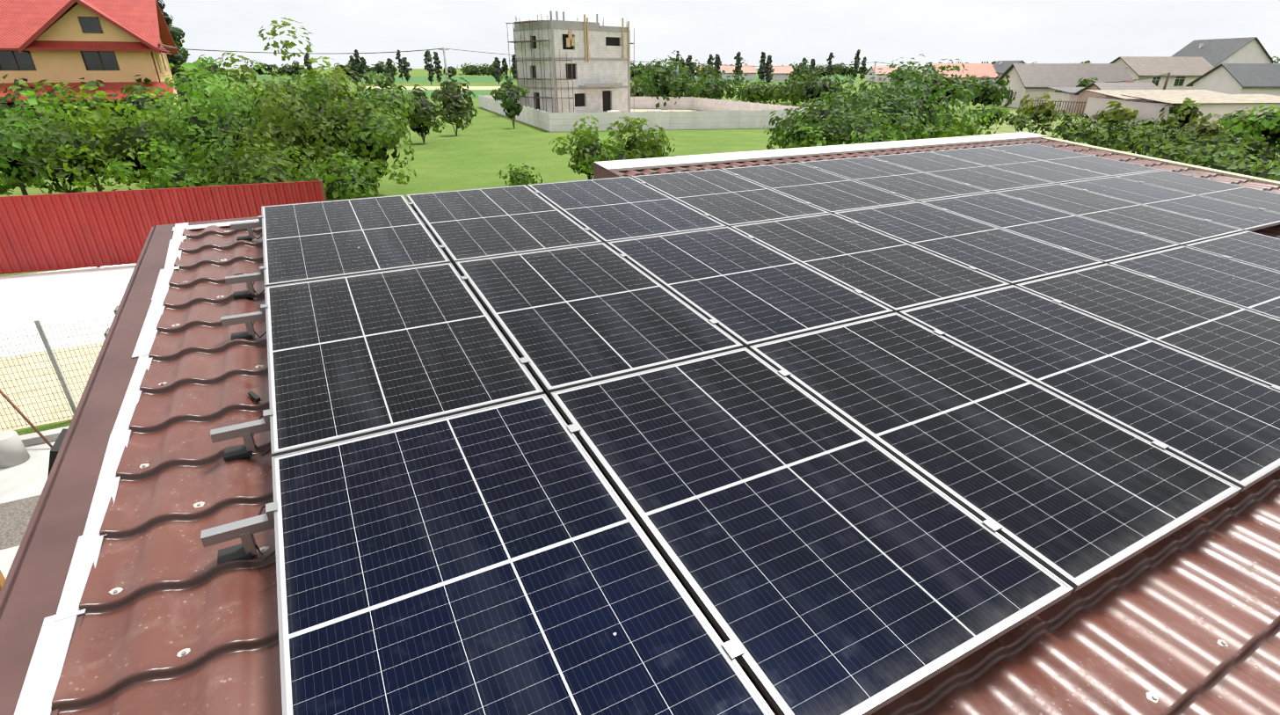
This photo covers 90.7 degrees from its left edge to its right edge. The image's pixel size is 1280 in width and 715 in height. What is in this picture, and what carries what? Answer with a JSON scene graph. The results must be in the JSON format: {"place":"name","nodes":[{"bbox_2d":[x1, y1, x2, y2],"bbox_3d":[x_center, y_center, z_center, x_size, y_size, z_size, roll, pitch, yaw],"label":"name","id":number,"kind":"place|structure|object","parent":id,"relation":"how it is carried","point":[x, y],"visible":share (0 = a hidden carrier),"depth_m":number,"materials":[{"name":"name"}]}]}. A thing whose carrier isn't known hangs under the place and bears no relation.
{"place":"outdoors","nodes":[
{"label":"outdoors","id":0,"kind":"place"},
{"bbox_2d":[0,341,103,431],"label":"yard sand","id":1,"kind":"structure","parent":0,"point":[37,386],"depth_m":10.98,"materials":[{"name":"beige sand"}]},
{"bbox_2d":[0,68,1023,435],"bbox_3d":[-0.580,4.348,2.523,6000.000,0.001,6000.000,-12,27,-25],"label":"ground","id":2,"kind":"structure","parent":0,"point":[483,148],"depth_m":43.10,"materials":[{"name":"green plant"}]},
{"bbox_2d":[0,429,29,591],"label":"tank","id":3,"kind":"object","parent":2,"relation":"on","point":[13,452],"visible":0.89,"depth_m":8.67,"materials":[{"name":"white plastic"}]},
{"bbox_2d":[0,494,40,549],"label":"yard gravel","id":4,"kind":"structure","parent":2,"relation":"on","point":[15,516],"depth_m":7.69,"materials":[{"name":"beige gravel"}]},
{"bbox_2d":[0,425,69,578],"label":"yard path kerb","id":5,"kind":"structure","parent":2,"relation":"on","point":[27,478],"depth_m":8.52,"materials":[{"name":"concrete"}]},
{"bbox_2d":[0,316,114,448],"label":"fence","id":6,"kind":"object","parent":2,"relation":"on","point":[53,360],"visible":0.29,"depth_m":9.46,"materials":[{"name":"grey metal"}]},
{"bbox_2d":[0,263,136,356],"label":"yard slab","id":7,"kind":"structure","parent":2,"relation":"on","point":[60,297],"depth_m":14.69,"materials":[{"name":"white concrete"}]},
{"bbox_2d":[0,0,181,143],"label":"peach house","id":8,"kind":"structure","parent":2,"relation":"on","point":[116,46],"depth_m":43.29,"materials":[{"name":"paint"}]},
{"bbox_2d":[0,180,327,274],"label":"red fence","id":9,"kind":"object","parent":2,"relation":"on","point":[47,232],"visible":0.54,"depth_m":17.05,"materials":[{"name":"red metal"}]},
{"bbox_2d":[357,90,498,97],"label":"field crop","id":10,"kind":"object","parent":2,"relation":"on","point":[476,93],"depth_m":136.99,"materials":[{"name":"green plant"}]},
{"bbox_2d":[365,86,509,89],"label":"tan field","id":11,"kind":"structure","parent":2,"relation":"on","point":[464,87],"depth_m":172.83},
{"bbox_2d":[156,0,867,109],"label":"conifer trees","id":12,"kind":"object","parent":2,"relation":"on","point":[356,66],"visible":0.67,"depth_m":206.98,"materials":[{"name":"green plant"}]},
{"bbox_2d":[215,76,857,82],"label":"field crop","id":13,"kind":"object","parent":2,"relation":"on","point":[469,79],"visible":0.2,"depth_m":285.16,"materials":[{"name":"green plant"}]},
{"bbox_2d":[758,65,793,80],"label":"house","id":14,"kind":"structure","parent":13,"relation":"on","point":[780,73],"depth_m":265.79,"materials":[{"name":"orange"}]},
{"bbox_2d":[0,17,1279,200],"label":"trees","id":15,"kind":"object","parent":2,"relation":"on","point":[271,134],"visible":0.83,"depth_m":24.23,"materials":[{"name":"green plant"}]},
{"bbox_2d":[0,21,1279,149],"bbox_3d":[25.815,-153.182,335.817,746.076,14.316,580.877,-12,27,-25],"label":"trees","id":16,"kind":"object","parent":2,"relation":"on","point":[665,82],"visible":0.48,"depth_m":49.68,"materials":[{"name":"green plant"}]},
{"bbox_2d":[438,47,1274,89],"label":"concrete poles","id":17,"kind":"object","parent":2,"relation":"on","point":[445,63],"visible":0.33,"depth_m":83.41,"materials":[{"name":"grey concrete"}]},
{"bbox_2d":[160,47,1275,82],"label":"wires","id":18,"kind":"object","parent":17,"relation":"attached to","point":[514,54],"visible":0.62,"depth_m":76.64,"materials":[{"name":"grey"}]},
{"bbox_2d":[921,63,999,87],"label":"house","id":19,"kind":"structure","parent":2,"relation":"on","point":[979,70],"depth_m":142.53,"materials":[{"name":"orange tile"}]},
{"bbox_2d":[992,60,1025,81],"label":"house","id":20,"kind":"structure","parent":2,"relation":"on","point":[1000,67],"depth_m":151.25,"materials":[{"name":"grey"}]},
{"bbox_2d":[971,86,1279,181],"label":"shrubs","id":21,"kind":"object","parent":2,"relation":"on","point":[1205,143],"visible":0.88,"depth_m":43.39,"materials":[{"name":"green plant"}]},
{"bbox_2d":[982,109,1279,166],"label":"field weeds","id":22,"kind":"object","parent":2,"relation":"on","point":[1004,128],"depth_m":56.69,"materials":[{"name":"green plant"}]},
{"bbox_2d":[1018,99,1086,116],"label":"fence","id":23,"kind":"object","parent":22,"relation":"on","point":[1082,102],"visible":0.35,"depth_m":71.33,"materials":[{"name":"brown"}]},
{"bbox_2d":[1047,87,1084,114],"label":"shed","id":24,"kind":"structure","parent":22,"relation":"on","point":[1067,95],"depth_m":74.84,"materials":[{"name":"grey"}]},
{"bbox_2d":[1074,80,1160,116],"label":"house","id":25,"kind":"structure","parent":22,"relation":"on","point":[1084,94],"depth_m":68.91,"materials":[{"name":"beige"}]},
{"bbox_2d":[1083,89,1226,123],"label":"shed","id":26,"kind":"structure","parent":22,"relation":"on","point":[1094,105],"depth_m":62.41,"materials":[{"name":"beige"}]},
{"bbox_2d":[1120,94,1279,130],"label":"shed","id":27,"kind":"structure","parent":22,"relation":"on","point":[1221,105],"depth_m":55.30,"materials":[{"name":"beige"}]},
{"bbox_2d":[1105,72,1170,89],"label":"wooden poles","id":28,"kind":"object","parent":2,"relation":"on","point":[1166,82],"visible":0.33,"depth_m":79.94,"materials":[{"name":"brown wood"}]},
{"bbox_2d":[1109,56,1214,89],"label":"house","id":29,"kind":"structure","parent":2,"relation":"on","point":[1184,70],"depth_m":106.54,"materials":[{"name":"beige"}]},
{"bbox_2d":[1171,36,1274,67],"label":"house","id":30,"kind":"structure","parent":2,"relation":"on","point":[1215,52],"depth_m":123.32,"materials":[{"name":"grey concrete"}]},
{"bbox_2d":[630,109,693,111],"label":"site ground","id":31,"kind":"structure","parent":0,"point":[638,110],"depth_m":81.09,"materials":[{"name":"soil"}]},
{"bbox_2d":[505,10,634,112],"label":"unfinished building","id":32,"kind":"structure","parent":31,"relation":"on","point":[564,66],"depth_m":71.70,"materials":[{"name":"grey concrete"}]},
{"bbox_2d":[607,109,662,112],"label":"site piles","id":33,"kind":"object","parent":31,"relation":"on","point":[612,111],"visible":0.02,"depth_m":66.81,"materials":[{"name":"concrete"}]},
{"bbox_2d":[478,94,817,131],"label":"perimeter wall","id":34,"kind":"structure","parent":31,"relation":"on","point":[711,113],"depth_m":56.48,"materials":[{"name":"concrete"}]},
{"bbox_2d":[158,0,1279,68],"label":"sky","id":35,"kind":"structure","parent":0,"point":[788,31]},
{"bbox_2d":[718,65,756,79],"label":"house","id":36,"kind":"structure","parent":0,"point":[749,71],"depth_m":294.94,"materials":[{"name":"orange"}]},
{"bbox_2d":[865,65,898,81],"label":"house","id":37,"kind":"structure","parent":0,"point":[886,69],"depth_m":238.06,"materials":[{"name":"orange"}]},
{"bbox_2d":[895,65,928,74],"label":"house","id":38,"kind":"structure","parent":0,"point":[921,71],"depth_m":218.43,"materials":[{"name":"grey"}]},
{"bbox_2d":[995,63,1134,108],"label":"house","id":39,"kind":"structure","parent":0,"point":[1034,80],"depth_m":85.47,"materials":[{"name":"grey"}]},
{"bbox_2d":[1185,63,1279,95],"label":"house","id":40,"kind":"structure","parent":0,"point":[1245,78],"depth_m":83.42,"materials":[{"name":"beige"}]},
{"bbox_3d":[3.058,0.843,6.280,12.400,3.240,7.500,-12,27,-25],"label":"building","id":41,"kind":"object","parent":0,"visible":0},
{"bbox_2d":[0,131,1279,714],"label":"roof trims","id":42,"kind":"object","parent":41,"relation":"on","point":[32,589],"visible":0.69,"depth_m":2.71,"materials":[{"name":"metal"}]},
{"bbox_2d":[47,305,118,477],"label":"verge fittings","id":43,"kind":"object","parent":42,"relation":"attached to","point":[55,448],"visible":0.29,"depth_m":2.88,"materials":[{"name":"grey"}]},
{"bbox_2d":[14,218,259,714],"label":"flashing","id":44,"kind":"object","parent":42,"relation":"on","point":[43,673],"visible":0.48,"depth_m":2.22,"materials":[{"name":"white metal"}]},
{"bbox_2d":[51,212,1279,714],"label":"roof tiles","id":45,"kind":"object","parent":41,"relation":"on","point":[1161,617],"visible":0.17,"depth_m":2.11,"materials":[{"name":"metal"}]},
{"bbox_2d":[217,235,252,565],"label":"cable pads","id":46,"kind":"object","parent":45,"relation":"on","point":[234,552],"visible":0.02,"depth_m":2.63,"materials":[{"name":"black rubber"}]},
{"bbox_2d":[200,145,1279,667],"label":"panel clamps","id":47,"kind":"object","parent":45,"relation":"on","point":[244,529],"visible":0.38,"depth_m":2.62,"materials":[{"name":"metal"}]},
{"bbox_2d":[247,227,275,559],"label":"string cables","id":48,"kind":"object","parent":47,"relation":"attached to","point":[256,397],"visible":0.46,"depth_m":2.75,"materials":[{"name":"black rubber"}]},
{"bbox_2d":[261,143,1279,714],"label":"solar panels","id":49,"kind":"object","parent":47,"relation":"on","point":[458,530],"visible":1,"depth_m":2.78,"materials":[{"name":"black glass"}]},
{"bbox_2d":[109,160,1228,702],"bbox_3d":[3.272,-0.825,5.314,12.227,0.001,7.397,-12,33,-25],"label":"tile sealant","id":50,"kind":"object","parent":41,"relation":"on","point":[1148,694],"visible":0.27,"depth_m":2.06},
{"bbox_2d":[113,161,1226,699],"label":"roof screws","id":51,"kind":"object","parent":41,"relation":"on","point":[184,652],"visible":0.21,"depth_m":2.06,"materials":[{"name":"grey metal"}]},
{"bbox_2d":[615,138,1279,523],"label":"roof tiles","id":52,"kind":"object","parent":41,"relation":"on","point":[1261,498],"visible":0.19,"depth_m":8.29,"materials":[{"name":"metal"}]}
]}

